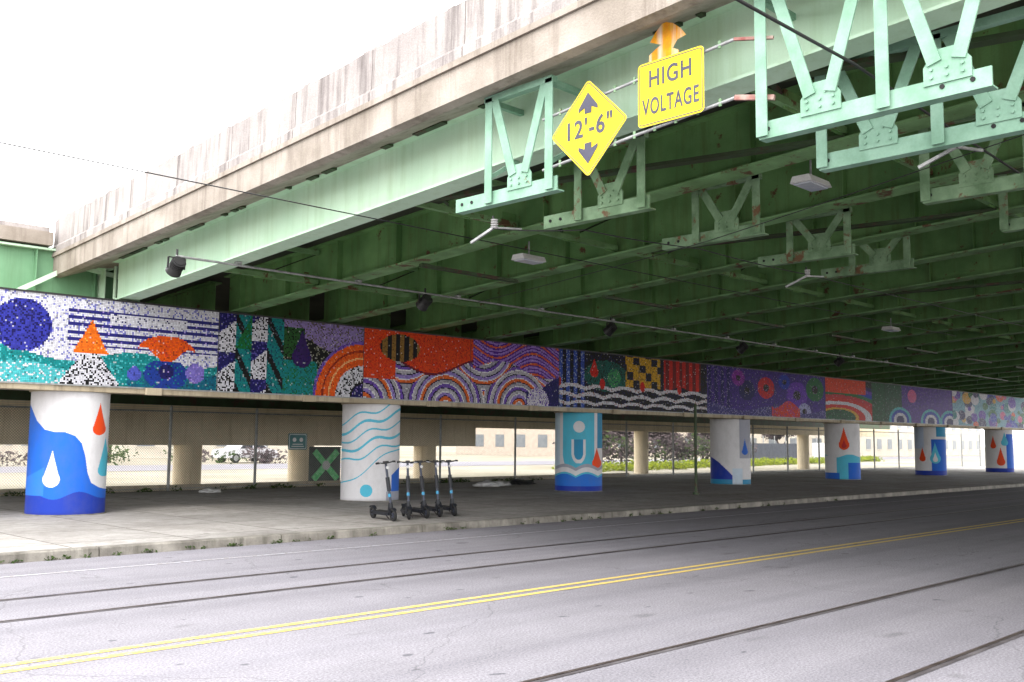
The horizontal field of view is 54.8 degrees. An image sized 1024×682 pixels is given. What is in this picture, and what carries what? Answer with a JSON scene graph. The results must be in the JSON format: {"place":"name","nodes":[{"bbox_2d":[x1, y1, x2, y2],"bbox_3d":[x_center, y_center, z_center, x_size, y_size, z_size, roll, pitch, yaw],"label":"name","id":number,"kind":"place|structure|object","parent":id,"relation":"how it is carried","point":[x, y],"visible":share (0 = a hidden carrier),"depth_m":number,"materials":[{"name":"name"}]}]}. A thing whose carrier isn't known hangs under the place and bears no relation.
{"place":"outdoors","nodes":[
{"label":"outdoors","id":0,"kind":"place"},
{"bbox_2d":[0,444,287,458],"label":"walls","id":1,"kind":"structure","parent":0,"point":[275,447],"depth_m":82.09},
{"bbox_2d":[6,444,268,447],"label":"windows","id":2,"kind":"structure","parent":1,"relation":"attached to","point":[145,446],"depth_m":82.40,"materials":[{"name":"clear glass"}]},
{"bbox_2d":[0,487,1023,681],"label":"road","id":3,"kind":"structure","parent":0,"point":[520,638],"depth_m":10.37,"materials":[{"name":"grey asphalt"}]},
{"bbox_2d":[0,491,1014,577],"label":"white edge line","id":4,"kind":"object","parent":3,"relation":"on","point":[423,541],"depth_m":16.09,"materials":[{"name":"paint"}]},
{"bbox_2d":[0,498,1021,622],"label":"tram track","id":5,"kind":"structure","parent":3,"relation":"on","point":[29,618],"depth_m":12.94,"materials":[{"name":"metal"}]},
{"bbox_2d":[0,518,1023,673],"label":"yellow center line","id":6,"kind":"object","parent":3,"relation":"on","point":[134,652],"depth_m":9.74,"materials":[{"name":"paint"}]},
{"bbox_2d":[521,563,1023,681],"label":"tram track","id":7,"kind":"structure","parent":3,"relation":"on","point":[938,664],"depth_m":8.32,"materials":[{"name":"metal"}]},
{"bbox_2d":[0,464,1023,551],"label":"sidewalk","id":8,"kind":"structure","parent":0,"point":[142,517],"depth_m":24.66,"materials":[{"name":"concrete"}]},
{"bbox_2d":[22,390,112,515],"bbox_3d":[-9.242,2.297,20.555,1.600,2.549,1.600,-5,-8,45],"label":"collar","id":9,"kind":"object","parent":8,"relation":"on","point":[23,513],"visible":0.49,"depth_m":19.89,"materials":[{"name":"concrete"}]},
{"bbox_2d":[24,391,110,514],"bbox_3d":[-9.242,2.328,20.552,1.520,2.490,1.520,-5,-8,45],"label":"shaft","id":10,"kind":"object","parent":9,"relation":"on","point":[66,473],"visible":1,"depth_m":19.93,"materials":[{"name":"paint"}]},
{"bbox_2d":[198,488,220,492],"bbox_3d":[-8.811,4.360,28.820,0.579,0.121,0.791,-5,-8,45],"label":"rubbish bag","id":11,"kind":"object","parent":8,"relation":"on","point":[211,490],"visible":1,"depth_m":28.68,"materials":[{"name":"white plastic"}]},
{"bbox_2d":[308,447,340,480],"bbox_3d":[-6.389,4.282,33.767,0.130,1.320,1.250,-5,-8,45],"label":"graffiti panel","id":12,"kind":"object","parent":8,"relation":"on","point":[335,467],"visible":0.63,"depth_m":33.73,"materials":[{"name":"green paint"}]},
{"bbox_2d":[339,403,401,501],"bbox_3d":[-3.732,2.904,26.042,1.600,2.549,1.600,-5,-8,45],"label":"collar","id":13,"kind":"object","parent":8,"relation":"on","point":[363,501],"visible":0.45,"depth_m":25.38,"materials":[{"name":"concrete"}]},
{"bbox_2d":[340,404,400,500],"bbox_3d":[-3.732,2.934,26.039,1.520,2.490,1.520,-5,-8,45],"label":"shaft","id":14,"kind":"object","parent":13,"relation":"on","point":[370,435],"visible":0.94,"depth_m":25.40,"materials":[{"name":"paint"}]},
{"bbox_2d":[369,460,396,520],"bbox_3d":[-2.583,2.951,19.507,0.431,1.165,1.130,-2,-3,-34],"label":"kick scooter","id":15,"kind":"object","parent":8,"relation":"on","point":[390,511],"visible":1,"depth_m":19.23,"materials":[{"name":"metal"}]},
{"bbox_2d":[397,460,417,519],"bbox_3d":[-2.151,3.004,20.021,0.431,1.165,1.130,0,-6,-13],"label":"kick scooter","id":16,"kind":"object","parent":8,"relation":"on","point":[404,510],"visible":1,"depth_m":19.69,"materials":[{"name":"metal"}]},
{"bbox_2d":[405,460,429,518],"bbox_3d":[-1.951,3.034,20.327,0.414,1.168,1.078,2,-6,-14],"label":"kick scooter","id":17,"kind":"object","parent":8,"relation":"on","point":[424,509],"visible":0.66,"depth_m":20.00,"materials":[{"name":"metal"}]},
{"bbox_2d":[420,460,444,516],"bbox_3d":[-1.703,3.079,20.714,0.430,1.165,1.130,1,-5,-27],"label":"kick scooter","id":18,"kind":"object","parent":8,"relation":"on","point":[438,508],"visible":0.76,"depth_m":20.39,"materials":[{"name":"metal"}]},
{"bbox_2d":[435,460,457,515],"bbox_3d":[-1.392,3.115,21.074,0.415,1.167,1.082,1,-6,-9],"label":"kick scooter","id":19,"kind":"object","parent":8,"relation":"on","point":[451,508],"visible":0.68,"depth_m":20.73,"materials":[{"name":"metal"}]},
{"bbox_2d":[472,480,503,486],"bbox_3d":[-0.803,4.953,34.407,0.894,0.214,1.205,-5,-8,45],"label":"rubbish bag","id":20,"kind":"object","parent":8,"relation":"on","point":[487,483],"visible":1,"depth_m":34.09,"materials":[{"name":"white plastic"}]},
{"bbox_2d":[494,481,510,485],"bbox_3d":[-0.394,5.072,35.246,0.589,0.155,0.980,-5,-8,45],"label":"rubbish bag","id":21,"kind":"object","parent":8,"relation":"on","point":[505,483],"visible":0.44,"depth_m":35.12,"materials":[{"name":"white plastic"}]},
{"bbox_2d":[0,399,1023,495],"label":"chain link fence","id":22,"kind":"object","parent":8,"relation":"on","point":[268,415],"visible":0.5,"depth_m":36.07,"materials":[{"name":"grey metal"}]},
{"bbox_2d":[288,433,306,449],"bbox_3d":[-7.081,3.325,32.614,0.018,0.540,0.720,-5,-8,45],"label":"parking sign","id":23,"kind":"object","parent":22,"relation":"attached to","point":[297,441],"visible":1,"depth_m":32.60,"materials":[{"name":"teal metal"}]},
{"bbox_2d":[509,479,535,484],"bbox_3d":[0.375,5.162,36.287,0.947,0.199,1.397,-5,-8,45],"label":"rubbish bag","id":24,"kind":"object","parent":8,"relation":"on","point":[519,482],"visible":0.91,"depth_m":35.90,"materials":[{"name":"black plastic"}]},
{"bbox_2d":[554,411,602,491],"bbox_3d":[2.153,3.552,31.902,1.600,2.549,1.600,-5,-8,45],"label":"collar","id":25,"kind":"object","parent":8,"relation":"on","point":[574,491],"visible":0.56,"depth_m":31.24,"materials":[{"name":"concrete"}]},
{"bbox_2d":[555,413,601,490],"bbox_3d":[2.152,3.582,31.899,1.520,2.490,1.520,-5,-8,45],"label":"shaft","id":26,"kind":"object","parent":25,"relation":"on","point":[578,451],"visible":1,"depth_m":31.26,"materials":[{"name":"paint"}]},
{"bbox_2d":[693,404,698,494],"bbox_3d":[5.627,3.304,30.232,0.193,2.770,0.193,-5,-8,45],"label":"street pole","id":27,"kind":"object","parent":8,"relation":"on","point":[696,492],"visible":1,"depth_m":30.20,"materials":[{"name":"green metal"}]},
{"bbox_2d":[709,418,751,484],"bbox_3d":[8.440,4.245,38.163,1.600,2.549,1.600,-5,-8,45],"label":"collar","id":28,"kind":"object","parent":8,"relation":"on","point":[728,484],"visible":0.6,"depth_m":37.46,"materials":[{"name":"concrete"}]},
{"bbox_2d":[710,419,750,483],"bbox_3d":[8.440,4.275,38.160,1.520,2.490,1.520,-5,-8,45],"label":"shaft","id":29,"kind":"object","parent":28,"relation":"on","point":[730,459],"visible":0.99,"depth_m":37.53,"materials":[{"name":"paint"}]},
{"bbox_2d":[823,423,861,479],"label":"collar","id":30,"kind":"object","parent":8,"relation":"on","point":[845,479],"visible":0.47,"depth_m":43.81,"materials":[{"name":"concrete"}]},
{"bbox_2d":[824,423,860,478],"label":"shaft","id":31,"kind":"object","parent":30,"relation":"on","point":[842,450],"visible":1,"depth_m":44.01,"materials":[{"name":"paint"}]},
{"bbox_2d":[913,426,947,475],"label":"collar","id":32,"kind":"object","parent":8,"relation":"on","point":[930,475],"visible":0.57,"depth_m":50.73,"materials":[{"name":"concrete"}]},
{"bbox_2d":[914,427,946,474],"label":"shaft","id":33,"kind":"object","parent":32,"relation":"on","point":[930,449],"visible":1,"depth_m":50.88,"materials":[{"name":"paint"}]},
{"bbox_2d":[983,429,1014,472],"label":"collar","id":34,"kind":"object","parent":8,"relation":"on","point":[998,429],"visible":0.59,"depth_m":57.93,"materials":[{"name":"concrete"}]},
{"bbox_2d":[984,430,1013,471],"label":"shaft","id":35,"kind":"object","parent":34,"relation":"on","point":[999,454],"visible":1,"depth_m":57.92,"materials":[{"name":"paint"}]},
{"bbox_2d":[0,446,1023,488],"bbox_3d":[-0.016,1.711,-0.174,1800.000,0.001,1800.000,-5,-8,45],"label":"ground","id":36,"kind":"structure","parent":0,"point":[284,477],"depth_m":60.74,"materials":[{"name":"soil"}]},
{"bbox_2d":[0,445,286,465],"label":"shrub hedge","id":37,"kind":"object","parent":36,"relation":"on","point":[274,454],"visible":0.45,"depth_m":66.19,"materials":[{"name":"green plant"}]},
{"bbox_2d":[211,445,276,462],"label":"parked car","id":38,"kind":"object","parent":36,"relation":"on","point":[229,448],"visible":0.36,"depth_m":69.72,"materials":[{"name":"paint"}]},
{"bbox_2d":[0,473,628,495],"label":"concrete wall","id":39,"kind":"structure","parent":36,"relation":"on","point":[244,484],"depth_m":31.98,"materials":[{"name":"grey concrete"}]},
{"bbox_2d":[0,477,837,563],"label":"weeds","id":40,"kind":"object","parent":36,"relation":"on","point":[274,486],"visible":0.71,"depth_m":26.25,"materials":[{"name":"green plant"}]},
{"bbox_2d":[0,0,1023,484],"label":"overpass bridge","id":41,"kind":"structure","parent":36,"relation":"on","point":[392,130],"depth_m":18.18,"materials":[{"name":"green paint"}]},
{"bbox_2d":[0,142,953,335],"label":"overhead cable","id":42,"kind":"object","parent":41,"relation":"attached to","point":[398,223],"visible":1,"depth_m":14.27,"materials":[{"name":"black metal"}]},
{"bbox_2d":[0,287,1023,428],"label":"mosaic mural","id":43,"kind":"object","parent":41,"relation":"attached to","point":[49,338],"visible":1,"depth_m":25.53,"materials":[{"name":"tile"}]},
{"bbox_2d":[456,74,581,214],"bbox_3d":[0.106,-2.360,12.301,1.750,1.380,0.650,-5,-8,45],"label":"wire bracket","id":44,"kind":"object","parent":41,"relation":"attached to","point":[522,185],"visible":0.98,"depth_m":11.91,"materials":[{"name":"metal"}]},
{"bbox_2d":[511,241,545,264],"bbox_3d":[0.297,-1.568,17.359,0.320,0.370,0.560,-5,-8,45],"label":"underbridge light","id":45,"kind":"object","parent":41,"relation":"attached to","point":[528,258],"visible":1,"depth_m":17.25,"materials":[{"name":"white plastic"}]},
{"bbox_2d":[175,255,1007,380],"bbox_3d":[8.484,0.159,31.051,0.100,0.230,40.300,-5,-8,45],"label":"electrical conduit","id":46,"kind":"object","parent":41,"relation":"attached to","point":[358,281],"visible":1,"depth_m":22.61,"materials":[{"name":"metal"}]},
{"bbox_2d":[165,249,185,277],"bbox_3d":[-5.751,-1.327,16.896,0.364,0.493,0.330,-5,-8,45],"label":"floodlight","id":47,"kind":"object","parent":46,"relation":"attached to","point":[175,267],"visible":1,"depth_m":16.81,"materials":[{"name":"black metal"}]},
{"bbox_2d":[416,288,432,311],"bbox_3d":[-1.845,-0.867,20.783,0.364,0.493,0.330,-5,-8,45],"label":"floodlight","id":48,"kind":"object","parent":46,"relation":"attached to","point":[424,302],"visible":1,"depth_m":20.70,"materials":[{"name":"black metal"}]},
{"bbox_2d":[603,317,616,336],"bbox_3d":[2.499,-0.359,25.107,0.364,0.493,0.330,-5,-8,45],"label":"floodlight","id":49,"kind":"object","parent":46,"relation":"attached to","point":[609,329],"visible":1,"depth_m":25.02,"materials":[{"name":"black metal"}]},
{"bbox_2d":[736,337,748,353],"bbox_3d":[6.879,0.143,29.466,0.364,0.493,0.330,-5,-8,45],"label":"floodlight","id":50,"kind":"object","parent":46,"relation":"attached to","point":[742,347],"visible":1,"depth_m":29.38,"materials":[{"name":"black metal"}]},
{"bbox_2d":[833,352,844,366],"bbox_3d":[11.188,0.638,33.755,0.364,0.493,0.330,-5,-8,45],"label":"floodlight","id":51,"kind":"object","parent":46,"relation":"attached to","point":[839,361],"visible":1,"depth_m":33.66,"materials":[{"name":"black metal"}]},
{"bbox_2d":[544,130,655,229],"bbox_3d":[1.079,-2.035,12.638,1.750,0.980,0.170,-5,-8,45],"label":"wire bracket","id":52,"kind":"object","parent":41,"relation":"attached to","point":[612,203],"visible":0.9,"depth_m":12.36,"materials":[{"name":"metal"}]},
{"bbox_2d":[649,22,685,61],"bbox_3d":[1.654,-3.189,10.522,0.490,0.475,0.005,-5,-8,45],"label":"torn warning placard","id":53,"kind":"object","parent":41,"relation":"attached to","point":[667,36],"visible":0.72,"depth_m":10.53,"materials":[{"name":"metal"}]},
{"bbox_2d":[662,173,768,250],"bbox_3d":[2.945,-1.879,14.501,1.750,0.880,0.170,-5,-8,45],"label":"wire bracket","id":54,"kind":"object","parent":41,"relation":"attached to","point":[726,222],"visible":0.93,"depth_m":14.28,"materials":[{"name":"metal"}]},
{"bbox_2d":[479,134,1023,301],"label":"overhead cable","id":55,"kind":"object","parent":54,"relation":"hanging from","point":[775,218],"visible":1,"depth_m":13.29,"materials":[{"name":"black metal"}]},
{"bbox_2d":[493,228,1021,325],"bbox_3d":[7.864,-0.738,19.462,21.619,0.276,0.509,6,-8,-42],"label":"overhead cable","id":56,"kind":"object","parent":41,"relation":"attached to","point":[737,259],"visible":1,"depth_m":14.91,"materials":[{"name":"black metal"}]},
{"bbox_2d":[470,216,521,243],"bbox_3d":[-0.203,-1.399,12.412,0.657,0.314,0.290,0,-6,0],"label":"wire insulator","id":57,"kind":"object","parent":56,"relation":"attached to","point":[494,222],"visible":1,"depth_m":12.37,"materials":[{"name":"white ceramic"}]},
{"bbox_2d":[785,267,823,287],"bbox_3d":[4.920,-1.062,16.469,0.657,0.314,0.290,0,-6,0],"label":"wire insulator","id":58,"kind":"object","parent":56,"relation":"attached to","point":[807,272],"visible":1,"depth_m":16.43,"materials":[{"name":"white metal"}]},
{"bbox_2d":[758,207,857,267],"bbox_3d":[4.888,-1.715,16.440,1.750,0.780,0.170,-5,-8,45],"label":"wire bracket","id":59,"kind":"object","parent":41,"relation":"attached to","point":[819,247],"visible":0.98,"depth_m":16.23,"materials":[{"name":"metal"}]},
{"bbox_2d":[790,160,830,191],"bbox_3d":[4.051,-2.269,13.383,0.320,0.370,0.560,-5,-8,45],"label":"underbridge light","id":60,"kind":"object","parent":41,"relation":"attached to","point":[810,182],"visible":1,"depth_m":13.26,"materials":[{"name":"white plastic"}]},
{"bbox_2d":[821,235,915,278],"bbox_3d":[6.478,-1.595,18.029,1.750,0.730,0.170,-5,-8,45],"label":"wire bracket","id":61,"kind":"object","parent":41,"relation":"attached to","point":[880,261],"visible":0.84,"depth_m":17.81,"materials":[{"name":"metal"}]},
{"bbox_2d":[754,0,997,142],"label":"wire bracket","id":62,"kind":"object","parent":41,"relation":"attached to","point":[949,73],"visible":1,"depth_m":8.78,"materials":[{"name":"metal"}]},
{"bbox_2d":[542,35,775,171],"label":"sign mounting rods","id":63,"kind":"object","parent":62,"relation":"attached to","point":[770,97],"visible":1,"depth_m":10.16,"materials":[{"name":"metal"}]},
{"bbox_2d":[553,81,626,175],"bbox_3d":[0.854,-2.388,11.059,1.089,1.089,0.013,-5,-8,45],"label":"clearance sign","id":64,"kind":"object","parent":63,"relation":"attached to","point":[590,126],"visible":1,"depth_m":11.04,"materials":[{"name":"metal"}]},
{"bbox_2d":[638,46,704,127],"bbox_3d":[1.649,-2.640,10.290,0.840,0.700,0.011,-5,-8,45],"label":"voltage sign","id":65,"kind":"object","parent":63,"relation":"attached to","point":[671,87],"visible":1,"depth_m":10.27,"materials":[{"name":"metal"}]},
{"bbox_2d":[881,318,900,331],"bbox_3d":[10.611,-0.462,27.633,0.320,0.370,0.560,-5,-8,45],"label":"underbridge light","id":66,"kind":"object","parent":41,"relation":"attached to","point":[890,328],"visible":1,"depth_m":27.48,"materials":[{"name":"white plastic"}]},
{"bbox_2d":[814,6,1023,172],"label":"wire bracket","id":67,"kind":"object","parent":41,"relation":"attached to","point":[999,113],"visible":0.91,"depth_m":9.57,"materials":[{"name":"green metal"}]},
{"bbox_2d":[918,101,1023,204],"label":"wire bracket","id":68,"kind":"object","parent":41,"relation":"attached to","point":[977,178],"visible":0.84,"depth_m":11.86,"materials":[{"name":"metal"}]},
{"bbox_2d":[997,172,1023,232],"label":"wire bracket","id":69,"kind":"object","parent":41,"relation":"attached to","point":[1007,224],"visible":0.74,"depth_m":14.14,"materials":[{"name":"metal"}]},
{"bbox_3d":[9.681,-1.950,15.278,2.280,0.860,0.170,-5,-8,45],"label":"wire bracket","id":70,"kind":"object","parent":41,"relation":"attached to","visible":0},
{"bbox_2d":[735,0,1020,173],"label":"overhead cable","id":71,"kind":"object","parent":70,"relation":"attached to","point":[780,23],"visible":0.69,"depth_m":8.56,"materials":[{"name":"black metal"}]},
{"bbox_2d":[0,483,1023,563],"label":"curb","id":72,"kind":"structure","parent":36,"relation":"on","point":[80,552],"depth_m":17.91,"materials":[{"name":"concrete"}]},
{"bbox_2d":[602,431,617,445],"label":"tree","id":73,"kind":"object","parent":36,"relation":"on","point":[613,432],"visible":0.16,"depth_m":71.87,"materials":[{"name":"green plant"}]},
{"bbox_2d":[614,431,632,460],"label":"tree","id":74,"kind":"object","parent":36,"relation":"on","point":[619,436],"visible":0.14,"depth_m":75.03,"materials":[{"name":"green plant"}]},
{"bbox_2d":[552,431,757,462],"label":"shrub hedge","id":75,"kind":"object","parent":36,"relation":"on","point":[649,450],"visible":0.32,"depth_m":75.17,"materials":[{"name":"green plant"}]},
{"bbox_2d":[648,432,678,461],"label":"tree","id":76,"kind":"object","parent":36,"relation":"on","point":[662,433],"visible":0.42,"depth_m":76.69,"materials":[{"name":"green plant"}]},
{"bbox_2d":[688,433,709,457],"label":"tree","id":77,"kind":"object","parent":36,"relation":"on","point":[701,436],"visible":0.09,"depth_m":83.29,"materials":[{"name":"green plant"}]},
{"bbox_2d":[551,455,884,471],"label":"grass strip","id":78,"kind":"object","parent":36,"relation":"on","point":[761,463],"depth_m":66.94,"materials":[{"name":"green plant"}]},
{"bbox_2d":[761,434,795,443],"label":"tree","id":79,"kind":"object","parent":36,"relation":"on","point":[777,435],"visible":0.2,"depth_m":108.25,"materials":[{"name":"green plant"}]},
{"bbox_2d":[750,436,824,458],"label":"banner fence","id":80,"kind":"object","parent":36,"relation":"on","point":[779,448],"visible":0.28,"depth_m":92.46,"materials":[{"name":"white plastic"}]},
{"bbox_2d":[0,455,1023,472],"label":"road","id":81,"kind":"structure","parent":0,"point":[280,466],"depth_m":63.61,"materials":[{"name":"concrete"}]},
{"bbox_2d":[0,0,1023,447],"label":"sky","id":82,"kind":"structure","parent":0,"point":[133,84],"materials":[{"name":"white"}]},
{"bbox_2d":[456,428,709,455],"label":"walls","id":83,"kind":"structure","parent":0,"point":[509,443],"depth_m":119.73,"materials":[{"name":"paint"}]},
{"bbox_2d":[476,434,688,447],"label":"windows","id":84,"kind":"structure","parent":83,"relation":"attached to","point":[498,442],"depth_m":120.52,"materials":[{"name":"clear glass"}]},
{"bbox_2d":[750,425,981,455],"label":"walls","id":85,"kind":"structure","parent":0,"point":[910,436],"depth_m":153.83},
{"bbox_2d":[750,425,979,449],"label":"windows","id":86,"kind":"structure","parent":85,"relation":"attached to","point":[900,442],"depth_m":152.86,"materials":[{"name":"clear glass"}]},
{"bbox_2d":[918,146,982,168],"bbox_3d":[4.328,-1.850,9.745,0.470,0.314,0.470,-5,-8,45],"label":"wire insulator","id":87,"kind":"object","parent":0,"point":[935,158],"visible":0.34,"depth_m":9.63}
]}

